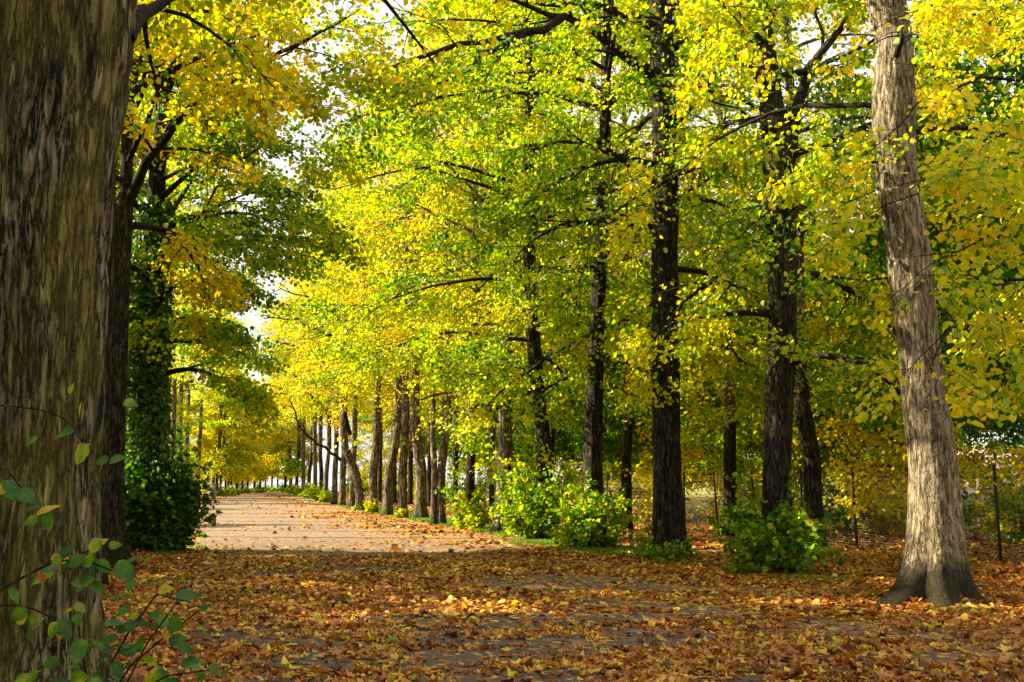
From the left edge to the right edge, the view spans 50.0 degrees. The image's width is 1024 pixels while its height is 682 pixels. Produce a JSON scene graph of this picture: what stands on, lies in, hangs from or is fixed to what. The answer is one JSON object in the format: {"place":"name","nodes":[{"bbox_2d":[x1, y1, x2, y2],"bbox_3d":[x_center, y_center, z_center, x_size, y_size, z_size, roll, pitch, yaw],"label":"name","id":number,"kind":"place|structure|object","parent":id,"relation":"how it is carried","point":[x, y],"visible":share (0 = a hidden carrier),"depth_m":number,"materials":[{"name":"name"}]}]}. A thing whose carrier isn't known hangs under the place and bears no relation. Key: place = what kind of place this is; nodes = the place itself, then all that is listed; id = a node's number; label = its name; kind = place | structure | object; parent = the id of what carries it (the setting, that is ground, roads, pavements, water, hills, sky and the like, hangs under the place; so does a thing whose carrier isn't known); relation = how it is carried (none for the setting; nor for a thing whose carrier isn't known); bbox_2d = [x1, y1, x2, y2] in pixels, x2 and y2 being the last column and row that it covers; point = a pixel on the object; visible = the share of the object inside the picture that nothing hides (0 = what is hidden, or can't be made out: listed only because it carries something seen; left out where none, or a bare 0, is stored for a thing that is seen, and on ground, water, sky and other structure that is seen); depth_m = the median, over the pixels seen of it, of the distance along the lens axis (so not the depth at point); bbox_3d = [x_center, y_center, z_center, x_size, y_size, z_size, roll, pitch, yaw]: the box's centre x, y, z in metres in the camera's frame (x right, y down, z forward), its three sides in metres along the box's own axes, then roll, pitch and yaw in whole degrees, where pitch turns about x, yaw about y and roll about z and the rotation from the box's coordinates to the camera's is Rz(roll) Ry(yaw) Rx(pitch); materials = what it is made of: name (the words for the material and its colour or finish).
{"place":"outdoors","nodes":[
{"label":"outdoors","id":0,"kind":"place"},
{"bbox_2d":[104,444,1023,677],"bbox_3d":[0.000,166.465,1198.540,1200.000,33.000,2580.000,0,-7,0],"label":"ground","id":1,"kind":"structure","parent":0,"point":[704,492],"depth_m":30.71,"materials":[{"name":"soil"}]},
{"bbox_2d":[0,383,150,640],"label":"hazel sapling","id":2,"kind":"object","parent":1,"relation":"on","point":[13,489],"visible":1,"depth_m":2.65,"materials":[{"name":"green plant"}]},
{"bbox_2d":[12,584,231,681],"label":"hazel sapling","id":3,"kind":"object","parent":1,"relation":"on","point":[79,647],"visible":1,"depth_m":2.62,"materials":[{"name":"green plant"}]},
{"bbox_2d":[126,358,199,458],"label":"woodland tree","id":4,"kind":"object","parent":1,"relation":"on","point":[180,405],"visible":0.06,"depth_m":80.12,"materials":[{"name":"yellow plant"}]},
{"bbox_2d":[128,73,225,455],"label":"lime tree","id":5,"kind":"object","parent":1,"relation":"on","point":[182,203],"visible":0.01,"depth_m":43.34,"materials":[{"name":"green plant"}]},
{"bbox_2d":[168,389,194,459],"label":"woodland tree","id":6,"kind":"object","parent":1,"relation":"on","point":[184,413],"visible":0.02,"depth_m":89.83,"materials":[{"name":"yellow plant"}]},
{"bbox_2d":[125,69,242,443],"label":"lime tree","id":7,"kind":"object","parent":1,"relation":"on","point":[134,211],"depth_m":39.07,"materials":[{"name":"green plant"}]},
{"bbox_2d":[137,161,242,386],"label":"lime tree","id":8,"kind":"object","parent":1,"relation":"on","point":[213,307],"visible":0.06,"depth_m":61.52,"materials":[{"name":"yellow plant"}]},
{"bbox_2d":[136,157,243,335],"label":"lime tree","id":9,"kind":"object","parent":1,"relation":"on","point":[201,209],"visible":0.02,"depth_m":55.87,"materials":[{"name":"yellow plant"}]},
{"bbox_2d":[131,80,258,274],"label":"lime tree","id":10,"kind":"object","parent":1,"relation":"on","point":[173,163],"visible":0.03,"depth_m":36.46,"materials":[{"name":"yellow plant"}]},
{"bbox_2d":[176,396,213,477],"label":"woodland tree","id":11,"kind":"object","parent":1,"relation":"on","point":[203,451],"visible":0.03,"depth_m":107.83,"materials":[{"name":"yellow plant"}]},
{"bbox_2d":[175,375,217,474],"label":"woodland tree","id":12,"kind":"object","parent":1,"relation":"on","point":[195,409],"visible":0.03,"depth_m":98.66,"materials":[{"name":"yellow plant"}]},
{"bbox_2d":[162,180,234,394],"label":"lime tree","id":13,"kind":"object","parent":1,"relation":"on","point":[192,300],"visible":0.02,"depth_m":65.49,"materials":[{"name":"yellow plant"}]},
{"bbox_2d":[170,256,227,459],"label":"lime tree","id":14,"kind":"object","parent":1,"relation":"on","point":[174,405],"visible":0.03,"depth_m":76.92,"materials":[{"name":"brown plant"}]},
{"bbox_2d":[136,92,271,356],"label":"lime tree","id":15,"kind":"object","parent":1,"relation":"on","point":[177,298],"visible":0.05,"depth_m":50.60,"materials":[{"name":"yellow plant"}]},
{"bbox_2d":[172,276,239,476],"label":"lime tree","id":16,"kind":"object","parent":1,"relation":"on","point":[188,404],"visible":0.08,"depth_m":91.89,"materials":[{"name":"yellow plant"}]},
{"bbox_2d":[178,295,235,494],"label":"lime tree","id":17,"kind":"object","parent":1,"relation":"on","point":[201,408],"visible":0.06,"depth_m":100.87,"materials":[{"name":"yellow plant"}]},
{"bbox_2d":[173,263,257,454],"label":"lime tree","id":18,"kind":"object","parent":1,"relation":"on","point":[199,394],"visible":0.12,"depth_m":84.01,"materials":[{"name":"yellow plant"}]},
{"bbox_2d":[101,0,338,590],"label":"lime tree","id":19,"kind":"object","parent":1,"relation":"on","point":[266,25],"visible":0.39,"depth_m":17.25,"materials":[{"name":"yellow plant"}]},
{"bbox_2d":[190,363,249,495],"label":"lime tree","id":20,"kind":"object","parent":1,"relation":"on","point":[220,429],"visible":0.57,"depth_m":106.07,"materials":[{"name":"yellow plant"}]},
{"bbox_2d":[193,367,254,495],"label":"lime tree","id":21,"kind":"object","parent":1,"relation":"on","point":[244,454],"visible":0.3,"depth_m":108.47,"materials":[{"name":"yellow plant"}]},
{"bbox_2d":[201,370,255,495],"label":"lime tree","id":22,"kind":"object","parent":1,"relation":"on","point":[226,478],"visible":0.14,"depth_m":110.26,"materials":[{"name":"yellow plant"}]},
{"bbox_2d":[209,369,260,494],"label":"lime tree","id":23,"kind":"object","parent":1,"relation":"on","point":[252,438],"visible":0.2,"depth_m":113.83,"materials":[{"name":"yellow plant"}]},
{"bbox_2d":[211,375,268,494],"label":"lime tree","id":24,"kind":"object","parent":1,"relation":"on","point":[260,463],"visible":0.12,"depth_m":116.34,"materials":[{"name":"yellow plant"}]},
{"bbox_2d":[223,376,266,493],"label":"lime tree","id":25,"kind":"object","parent":1,"relation":"on","point":[245,489],"visible":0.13,"depth_m":121.29,"materials":[{"name":"yellow plant"}]},
{"bbox_2d":[116,0,392,552],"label":"lime tree","id":26,"kind":"object","parent":1,"relation":"on","point":[164,501],"visible":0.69,"depth_m":25.67,"materials":[{"name":"green plant"}]},
{"bbox_2d":[234,377,274,492],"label":"lime tree","id":27,"kind":"object","parent":1,"relation":"on","point":[258,476],"visible":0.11,"depth_m":124.50,"materials":[{"name":"yellow plant"}]},
{"bbox_2d":[107,0,412,568],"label":"lime tree","id":28,"kind":"object","parent":1,"relation":"on","point":[131,143],"visible":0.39,"depth_m":20.68,"materials":[{"name":"yellow plant"}]},
{"bbox_2d":[250,384,284,492],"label":"lime tree","id":29,"kind":"object","parent":1,"relation":"on","point":[272,472],"visible":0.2,"depth_m":132.14,"materials":[{"name":"yellow plant"}]},
{"bbox_2d":[339,404,391,473],"label":"woodland tree","id":30,"kind":"object","parent":1,"relation":"on","point":[358,458],"visible":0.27,"depth_m":145.24,"materials":[{"name":"yellow plant"}]},
{"bbox_2d":[299,273,438,501],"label":"lime tree","id":31,"kind":"object","parent":1,"relation":"on","point":[379,470],"visible":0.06,"depth_m":84.28,"materials":[{"name":"yellow plant"}]},
{"bbox_2d":[317,261,440,502],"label":"lime tree","id":32,"kind":"object","parent":1,"relation":"on","point":[395,487],"visible":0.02,"depth_m":79.97,"materials":[{"name":"brown plant"}]},
{"bbox_2d":[357,406,415,486],"label":"woodland tree","id":33,"kind":"object","parent":1,"relation":"on","point":[385,452],"visible":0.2,"depth_m":116.25,"materials":[{"name":"yellow plant"}]},
{"bbox_2d":[336,214,468,504],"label":"lime tree","id":34,"kind":"object","parent":1,"relation":"on","point":[410,480],"visible":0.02,"depth_m":76.54,"materials":[{"name":"brown plant"}]},
{"bbox_2d":[0,0,814,681],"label":"lime tree","id":35,"kind":"object","parent":1,"relation":"on","point":[66,104],"visible":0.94,"depth_m":7.84,"materials":[{"name":"yellow plant"}]},
{"bbox_2d":[383,386,463,455],"label":"woodland tree","id":36,"kind":"object","parent":1,"relation":"on","point":[424,437],"visible":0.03,"depth_m":93.27,"materials":[{"name":"yellow plant"}]},
{"bbox_2d":[372,184,484,506],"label":"lime tree","id":37,"kind":"object","parent":1,"relation":"on","point":[428,476],"visible":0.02,"depth_m":72.12,"materials":[{"name":"brown plant"}]},
{"bbox_2d":[383,175,512,508],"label":"lime tree","id":38,"kind":"object","parent":1,"relation":"on","point":[455,453],"visible":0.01,"depth_m":66.52,"materials":[{"name":"brown plant"}]},
{"bbox_2d":[281,492,628,546],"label":"grass verge","id":39,"kind":"object","parent":1,"relation":"on","point":[347,503],"depth_m":83.75,"materials":[{"name":"green plant"}]},
{"bbox_2d":[260,367,318,493],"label":"lime tree","id":40,"kind":"object","parent":39,"relation":"on","point":[280,455],"visible":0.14,"depth_m":120.33,"materials":[{"name":"yellow plant"}]},
{"bbox_2d":[265,383,317,491],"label":"lime tree","id":41,"kind":"object","parent":39,"relation":"on","point":[285,478],"visible":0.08,"depth_m":131.98,"materials":[{"name":"yellow plant"}]},
{"bbox_2d":[238,287,349,495],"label":"lime tree","id":42,"kind":"object","parent":39,"relation":"on","point":[302,486],"visible":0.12,"depth_m":105.92,"materials":[{"name":"yellow plant"}]},
{"bbox_2d":[263,348,326,494],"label":"lime tree","id":43,"kind":"object","parent":39,"relation":"on","point":[288,469],"visible":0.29,"depth_m":112.64,"materials":[{"name":"yellow plant"}]},
{"bbox_2d":[242,286,362,497],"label":"lime tree","id":44,"kind":"object","parent":39,"relation":"on","point":[303,494],"visible":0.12,"depth_m":99.94,"materials":[{"name":"yellow plant"}]},
{"bbox_2d":[258,291,373,498],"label":"lime tree","id":45,"kind":"object","parent":39,"relation":"on","point":[313,485],"visible":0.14,"depth_m":94.76,"materials":[{"name":"yellow plant"}]},
{"bbox_2d":[253,245,386,500],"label":"lime tree","id":46,"kind":"object","parent":39,"relation":"on","point":[320,450],"visible":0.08,"depth_m":88.34,"materials":[{"name":"yellow plant"}]},
{"bbox_2d":[256,221,393,503],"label":"lime tree","id":47,"kind":"object","parent":39,"relation":"on","point":[334,498],"visible":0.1,"depth_m":77.67,"materials":[{"name":"yellow plant"}]},
{"bbox_2d":[263,235,388,502],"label":"lime tree","id":48,"kind":"object","parent":39,"relation":"on","point":[324,496],"visible":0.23,"depth_m":82.61,"materials":[{"name":"yellow plant"}]},
{"bbox_2d":[229,144,441,510],"bbox_3d":[-10.131,-1.161,64.066,12.979,22.114,10.181,7,-10,-44],"label":"lime tree","id":49,"kind":"object","parent":39,"relation":"on","point":[345,430],"visible":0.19,"depth_m":62.91,"materials":[{"name":"yellow plant"}]},
{"bbox_2d":[262,188,409,506],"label":"lime tree","id":50,"kind":"object","parent":39,"relation":"on","point":[354,420],"visible":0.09,"depth_m":70.72,"materials":[{"name":"yellow plant"}]},
{"bbox_2d":[251,191,423,505],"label":"lime tree","id":51,"kind":"object","parent":39,"relation":"on","point":[342,491],"visible":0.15,"depth_m":73.15,"materials":[{"name":"yellow plant"}]},
{"bbox_2d":[274,128,452,512],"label":"lime tree","id":52,"kind":"object","parent":39,"relation":"on","point":[371,505],"visible":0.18,"depth_m":59.29,"materials":[{"name":"yellow plant"}]},
{"bbox_2d":[254,118,486,515],"bbox_3d":[-6.009,-2.257,55.506,11.221,22.067,10.613,-6,-9,37],"label":"lime tree","id":53,"kind":"object","parent":39,"relation":"on","point":[387,508],"visible":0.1,"depth_m":54.25,"materials":[{"name":"yellow plant"}]},
{"bbox_2d":[275,58,519,517],"bbox_3d":[-4.306,-2.858,50.798,10.181,22.061,12.979,6,-10,-40],"label":"lime tree","id":54,"kind":"object","parent":39,"relation":"on","point":[420,510],"visible":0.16,"depth_m":50.04,"materials":[{"name":"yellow plant"}]},
{"bbox_2d":[301,64,515,517],"bbox_3d":[-4.674,-2.654,52.624,11.438,22.188,9.446,7,-10,-43],"label":"lime tree","id":55,"kind":"object","parent":39,"relation":"on","point":[402,509],"visible":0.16,"depth_m":51.03,"materials":[{"name":"yellow plant"}]},
{"bbox_2d":[316,0,565,524],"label":"lime tree","id":56,"kind":"object","parent":39,"relation":"on","point":[438,502],"visible":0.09,"depth_m":43.47,"materials":[{"name":"yellow plant"}]},
{"bbox_2d":[283,17,649,532],"bbox_3d":[-1.541,-2.602,37.038,11.578,18.086,11.624,2,-8,-16],"label":"lime tree","id":57,"kind":"object","parent":39,"relation":"on","point":[498,525],"visible":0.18,"depth_m":37.06,"materials":[{"name":"green plant"}]},
{"bbox_2d":[288,0,650,539],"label":"lime tree","id":58,"kind":"object","parent":39,"relation":"on","point":[532,517],"visible":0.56,"depth_m":31.47,"materials":[{"name":"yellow plant"}]},
{"bbox_2d":[324,0,628,529],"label":"lime tree","id":59,"kind":"object","parent":39,"relation":"on","point":[471,514],"visible":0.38,"depth_m":38.45,"materials":[{"name":"yellow plant"}]},
{"bbox_2d":[262,0,760,547],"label":"lime tree","id":60,"kind":"object","parent":39,"relation":"on","point":[592,518],"visible":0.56,"depth_m":27.10,"materials":[{"name":"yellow plant"}]},
{"bbox_2d":[436,352,513,461],"label":"woodland tree","id":61,"kind":"object","parent":1,"relation":"on","point":[455,439],"visible":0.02,"depth_m":66.67,"materials":[{"name":"yellow plant"}]},
{"bbox_2d":[386,144,574,512],"bbox_3d":[-1.434,-1.766,59.439,12.346,22.061,11.228,0,-7,0],"label":"lime tree","id":62,"kind":"object","parent":1,"relation":"on","point":[492,488],"visible":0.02,"depth_m":58.49,"materials":[{"name":"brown plant"}]},
{"bbox_2d":[446,459,517,504],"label":"bush","id":63,"kind":"object","parent":1,"relation":"on","point":[478,483],"visible":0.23,"depth_m":74.85,"materials":[{"name":"green plant"}]},
{"bbox_2d":[452,394,527,475],"label":"woodland tree","id":64,"kind":"object","parent":1,"relation":"on","point":[477,461],"visible":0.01,"depth_m":81.56,"materials":[{"name":"green plant"}]},
{"bbox_2d":[460,318,529,461],"label":"woodland tree","id":65,"kind":"object","parent":1,"relation":"on","point":[487,438],"visible":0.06,"depth_m":62.93,"materials":[{"name":"green plant"}]},
{"bbox_2d":[423,54,647,473],"bbox_3d":[1.451,-2.986,49.787,11.219,22.061,10.637,0,-7,0],"label":"lime tree","id":66,"kind":"object","parent":1,"relation":"on","point":[552,433],"visible":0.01,"depth_m":49.03,"materials":[{"name":"green plant"}]},
{"bbox_2d":[515,421,579,467],"label":"woodland tree","id":67,"kind":"object","parent":1,"relation":"on","point":[532,450],"visible":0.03,"depth_m":56.34,"materials":[{"name":"green plant"}]},
{"bbox_2d":[101,504,1014,612],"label":"grass","id":68,"kind":"structure","parent":1,"relation":"on","point":[545,541],"depth_m":25.68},
{"bbox_2d":[513,272,607,461],"label":"woodland tree","id":69,"kind":"object","parent":1,"relation":"on","point":[561,447],"visible":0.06,"depth_m":53.45,"materials":[{"name":"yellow plant"}]},
{"bbox_2d":[101,487,1023,681],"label":"fallen leaves","id":70,"kind":"object","parent":1,"relation":"on","point":[691,663],"visible":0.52,"depth_m":13.55,"materials":[{"name":"orange plant"}]},
{"bbox_2d":[307,0,844,562],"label":"lime tree","id":71,"kind":"object","parent":1,"relation":"on","point":[669,538],"visible":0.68,"depth_m":23.45,"materials":[{"name":"green plant"}]},
{"bbox_2d":[544,237,647,452],"label":"woodland tree","id":72,"kind":"object","parent":1,"relation":"on","point":[574,429],"visible":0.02,"depth_m":45.96,"materials":[{"name":"green plant"}]},
{"bbox_2d":[562,347,651,460],"label":"woodland tree","id":73,"kind":"object","parent":1,"relation":"on","point":[611,442],"visible":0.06,"depth_m":50.64,"materials":[{"name":"green plant"}]},
{"bbox_2d":[562,445,652,504],"bbox_3d":[4.279,6.537,51.804,5.115,3.850,4.110,-5,-9,36],"label":"bush","id":74,"kind":"object","parent":1,"relation":"on","point":[610,473],"visible":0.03,"depth_m":51.45,"materials":[{"name":"green plant"}]},
{"bbox_2d":[581,440,652,520],"bbox_3d":[4.904,5.918,46.313,4.193,3.677,4.794,0,-7,0],"label":"bush","id":75,"kind":"object","parent":1,"relation":"on","point":[644,492],"visible":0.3,"depth_m":45.61,"materials":[{"name":"green plant"}]},
{"bbox_2d":[489,0,760,529],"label":"lime tree","id":76,"kind":"object","parent":1,"relation":"on","point":[626,459],"visible":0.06,"depth_m":38.26,"materials":[{"name":"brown plant"}]},
{"bbox_2d":[559,449,690,507],"bbox_3d":[4.848,6.346,48.370,5.281,3.407,4.801,-6,-9,37],"label":"bush","id":77,"kind":"object","parent":1,"relation":"on","point":[609,465],"visible":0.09,"depth_m":48.91,"materials":[{"name":"green plant"}]},
{"bbox_2d":[551,260,700,453],"label":"woodland tree","id":78,"kind":"object","parent":1,"relation":"on","point":[613,417],"visible":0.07,"depth_m":44.62,"materials":[{"name":"green plant"}]},
{"bbox_2d":[605,184,761,445],"label":"woodland tree","id":79,"kind":"object","parent":1,"relation":"on","point":[695,234],"visible":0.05,"depth_m":42.05,"materials":[{"name":"green plant"}]},
{"bbox_2d":[623,334,763,526],"label":"woodland tree","id":80,"kind":"object","parent":1,"relation":"on","point":[696,453],"visible":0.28,"depth_m":37.54,"materials":[{"name":"green plant"}]},
{"bbox_2d":[577,2,857,536],"bbox_3d":[6.657,-4.354,34.909,9.688,20.961,12.326,0,-7,0],"label":"lime tree","id":81,"kind":"object","parent":1,"relation":"on","point":[729,457],"visible":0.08,"depth_m":34.11,"materials":[{"name":"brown plant"}]},
{"bbox_2d":[686,464,799,520],"bbox_3d":[9.326,5.724,43.867,4.542,3.419,3.650,-6,-9,37],"label":"bush","id":82,"kind":"object","parent":1,"relation":"on","point":[709,511],"visible":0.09,"depth_m":44.13,"materials":[{"name":"green plant"}]},
{"bbox_2d":[485,464,1023,562],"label":"fence","id":83,"kind":"object","parent":1,"relation":"on","point":[998,536],"visible":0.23,"depth_m":27.51,"materials":[{"name":"metal"}]},
{"bbox_2d":[682,255,858,482],"label":"woodland tree","id":84,"kind":"object","parent":1,"relation":"on","point":[700,464],"visible":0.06,"depth_m":40.56,"materials":[{"name":"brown plant"}]},
{"bbox_2d":[705,269,858,487],"label":"woodland tree","id":85,"kind":"object","parent":1,"relation":"on","point":[741,437],"visible":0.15,"depth_m":35.38,"materials":[{"name":"green plant"}]},
{"bbox_2d":[548,0,1018,546],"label":"lime tree","id":86,"kind":"object","parent":1,"relation":"on","point":[810,456],"visible":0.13,"depth_m":26.45,"materials":[{"name":"green plant"}]},
{"bbox_2d":[561,0,1023,574],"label":"lime tree","id":87,"kind":"object","parent":1,"relation":"on","point":[783,534],"visible":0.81,"depth_m":20.18,"materials":[{"name":"green plant"}]},
{"bbox_2d":[719,211,896,438],"label":"woodland tree","id":88,"kind":"object","parent":1,"relation":"on","point":[805,282],"depth_m":42.22,"materials":[{"name":"green plant"}]},
{"bbox_2d":[596,0,1023,610],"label":"lime tree","id":89,"kind":"object","parent":1,"relation":"on","point":[934,566],"visible":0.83,"depth_m":15.15,"materials":[{"name":"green plant"}]},
{"bbox_2d":[734,283,903,488],"label":"woodland tree","id":90,"kind":"object","parent":1,"relation":"on","point":[798,446],"visible":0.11,"depth_m":33.36,"materials":[{"name":"green plant"}]},
{"bbox_2d":[793,466,902,531],"bbox_3d":[11.206,5.041,37.002,3.423,2.862,3.549,5,-9,-36],"label":"bush","id":91,"kind":"object","parent":1,"relation":"on","point":[833,491],"visible":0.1,"depth_m":36.83,"materials":[{"name":"yellow plant"}]},
{"bbox_2d":[845,476,906,534],"bbox_3d":[11.960,5.086,34.685,2.963,2.230,2.381,3,-8,-21],"label":"bush","id":92,"kind":"object","parent":1,"relation":"on","point":[885,524],"visible":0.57,"depth_m":34.46,"materials":[{"name":"yellow plant"}]},
{"bbox_2d":[742,214,1023,533],"label":"woodland tree","id":93,"kind":"object","parent":1,"relation":"on","point":[900,454],"visible":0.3,"depth_m":28.66,"materials":[{"name":"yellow plant"}]},
{"bbox_2d":[784,0,1023,427],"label":"lime tree","id":94,"kind":"object","parent":1,"relation":"on","point":[993,335],"visible":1,"depth_m":8.28,"materials":[{"name":"yellow plant"}]},
{"bbox_2d":[841,1,1023,400],"label":"woodland tree","id":95,"kind":"object","parent":1,"relation":"on","point":[980,86],"visible":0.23,"depth_m":23.60,"materials":[{"name":"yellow plant"}]},
{"bbox_2d":[888,465,990,534],"bbox_3d":[12.698,4.541,32.280,3.143,2.628,3.258,-3,-8,24],"label":"bush","id":96,"kind":"object","parent":1,"relation":"on","point":[968,520],"visible":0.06,"depth_m":31.80,"materials":[{"name":"green plant"}]},
{"bbox_2d":[873,451,1023,507],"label":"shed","id":97,"kind":"structure","parent":1,"relation":"on","point":[970,490],"depth_m":68.98,"materials":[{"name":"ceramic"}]},
{"bbox_2d":[874,186,1023,437],"label":"woodland tree","id":98,"kind":"object","parent":1,"relation":"on","point":[1008,283],"visible":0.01,"depth_m":32.75,"materials":[{"name":"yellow plant"}]},
{"bbox_2d":[961,442,1023,543],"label":"bush","id":99,"kind":"object","parent":1,"relation":"on","point":[1007,508],"visible":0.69,"depth_m":29.86,"materials":[{"name":"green plant"}]},
{"bbox_2d":[988,222,1023,550],"label":"woodland tree","id":100,"kind":"object","parent":1,"relation":"on","point":[1016,451],"visible":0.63,"depth_m":21.90,"materials":[{"name":"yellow plant"}]},
{"bbox_2d":[991,281,1023,462],"label":"woodland tree","id":101,"kind":"object","parent":1,"relation":"on","point":[1022,443],"visible":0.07,"depth_m":36.70,"materials":[{"name":"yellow plant"}]},
{"bbox_2d":[136,0,1023,490],"label":"sky","id":102,"kind":"structure","parent":0,"point":[814,47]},
{"bbox_2d":[138,491,1023,681],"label":"road","id":103,"kind":"structure","parent":0,"point":[227,507],"depth_m":13.77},
{"bbox_2d":[573,395,689,482],"label":"woodland tree","id":104,"kind":"object","parent":103,"relation":"on","point":[607,451],"visible":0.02,"depth_m":52.28,"materials":[{"name":"green plant"}]},
{"bbox_2d":[617,381,722,483],"label":"woodland tree","id":105,"kind":"object","parent":103,"relation":"on","point":[635,462],"visible":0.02,"depth_m":49.40,"materials":[{"name":"green plant"}]},
{"bbox_2d":[682,369,757,488],"label":"woodland tree","id":106,"kind":"object","parent":103,"relation":"on","point":[695,475],"visible":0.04,"depth_m":45.73,"materials":[{"name":"brown plant"}]},
{"bbox_2d":[741,262,907,487],"label":"woodland tree","id":107,"kind":"object","parent":103,"relation":"on","point":[834,442],"visible":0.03,"depth_m":35.57,"materials":[{"name":"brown plant"}]},
{"bbox_2d":[800,57,1022,439],"label":"woodland tree","id":108,"kind":"object","parent":103,"relation":"on","point":[851,399],"visible":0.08,"depth_m":27.85,"materials":[{"name":"yellow plant"}]},
{"bbox_2d":[820,295,1017,488],"label":"woodland tree","id":109,"kind":"object","parent":103,"relation":"on","point":[995,444],"visible":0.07,"depth_m":33.03,"materials":[{"name":"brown plant"}]},
{"bbox_2d":[862,180,1023,455],"label":"woodland tree","id":110,"kind":"object","parent":103,"relation":"on","point":[1016,439],"visible":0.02,"depth_m":29.59,"materials":[{"name":"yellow plant"}]},
{"bbox_2d":[881,293,1023,448],"label":"woodland tree","id":111,"kind":"object","parent":103,"relation":"on","point":[972,436],"visible":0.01,"depth_m":37.13,"materials":[{"name":"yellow plant"}]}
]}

